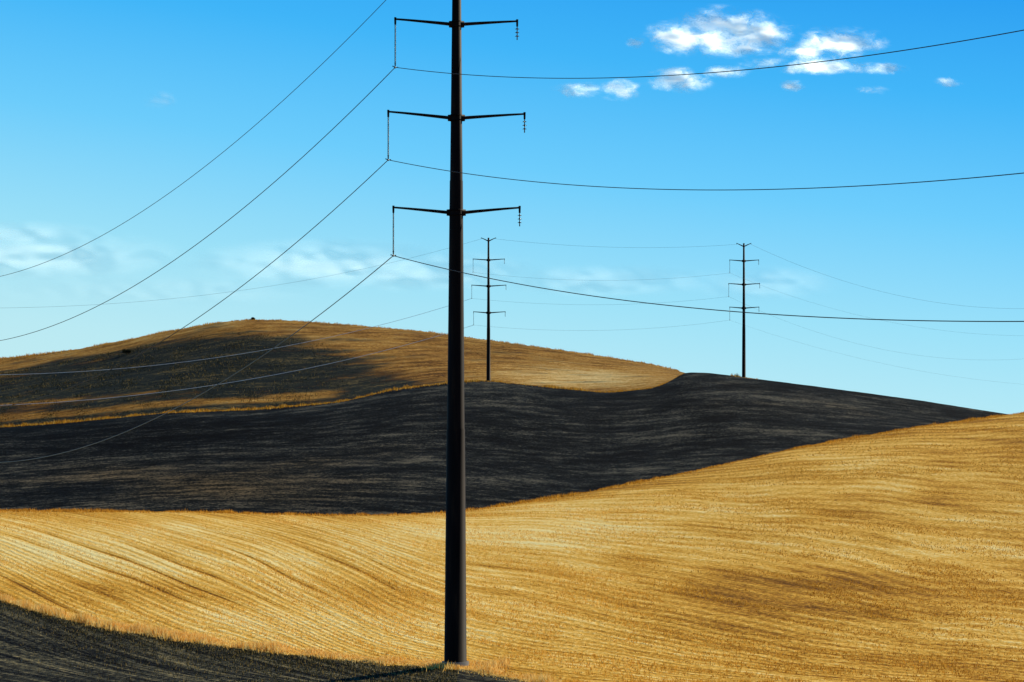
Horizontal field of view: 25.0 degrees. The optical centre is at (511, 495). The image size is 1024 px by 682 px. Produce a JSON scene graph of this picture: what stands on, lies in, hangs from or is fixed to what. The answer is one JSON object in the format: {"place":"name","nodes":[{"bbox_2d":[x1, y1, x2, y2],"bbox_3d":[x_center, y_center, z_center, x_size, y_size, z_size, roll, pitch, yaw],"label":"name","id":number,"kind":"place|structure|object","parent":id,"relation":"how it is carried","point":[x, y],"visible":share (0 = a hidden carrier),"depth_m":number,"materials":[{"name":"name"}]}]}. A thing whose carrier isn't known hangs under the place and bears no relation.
{"place":"outdoors","nodes":[
{"label":"outdoors","id":0,"kind":"place"},
{"bbox_2d":[0,319,754,426],"bbox_3d":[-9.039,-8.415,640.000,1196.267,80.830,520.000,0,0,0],"label":"grassy hill","id":1,"kind":"structure","parent":0,"point":[420,362],"depth_m":534.90,"materials":[{"name":"yellow plant"}]},
{"bbox_2d":[122,349,130,354],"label":"bush","id":2,"kind":"object","parent":1,"relation":"on","point":[126,351],"visible":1,"depth_m":584.37,"materials":[{"name":"plant"}]},
{"bbox_2d":[0,372,1007,514],"bbox_3d":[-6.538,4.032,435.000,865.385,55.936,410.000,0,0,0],"label":"plowed field","id":3,"kind":"structure","parent":0,"point":[383,453],"depth_m":361.95,"materials":[{"name":"soil"}]},
{"bbox_2d":[0,332,457,681],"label":"weeds","id":4,"kind":"object","parent":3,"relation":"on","point":[332,663],"visible":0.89,"depth_m":131.87,"materials":[{"name":"plant"}]},
{"bbox_2d":[471,238,505,380],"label":"transmission pole","id":5,"kind":"object","parent":3,"relation":"on","point":[488,313],"visible":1,"depth_m":441.79,"materials":[{"name":"metal"}]},
{"bbox_2d":[0,239,1014,405],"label":"power line","id":6,"kind":"object","parent":5,"relation":"attached to","point":[428,338],"visible":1,"depth_m":428.50,"materials":[{"name":"black metal"}]},
{"bbox_2d":[728,243,759,376],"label":"transmission pole","id":7,"kind":"object","parent":3,"relation":"on","point":[743,307],"visible":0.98,"depth_m":450.81,"materials":[{"name":"metal"}]},
{"bbox_2d":[0,411,1023,681],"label":"stubble field","id":8,"kind":"structure","parent":0,"point":[904,499],"depth_m":165.88,"materials":[{"name":"yellow plant"}]},
{"bbox_2d":[0,592,562,681],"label":"dry grass","id":9,"kind":"structure","parent":8,"relation":"on","point":[273,646],"depth_m":129.25,"materials":[{"name":"plant"}]},
{"bbox_2d":[385,0,526,666],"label":"transmission pole","id":10,"kind":"object","parent":8,"relation":"on","point":[455,651],"visible":1,"depth_m":121.67,"materials":[{"name":"metal"}]},
{"bbox_2d":[0,0,1023,462],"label":"power line","id":11,"kind":"object","parent":10,"relation":"attached to","point":[486,176],"visible":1,"depth_m":113.82,"materials":[{"name":"black metal"}]},
{"bbox_2d":[0,0,1023,413],"label":"sky","id":12,"kind":"structure","parent":0,"point":[107,107],"materials":[{"name":"blue"}]}
]}

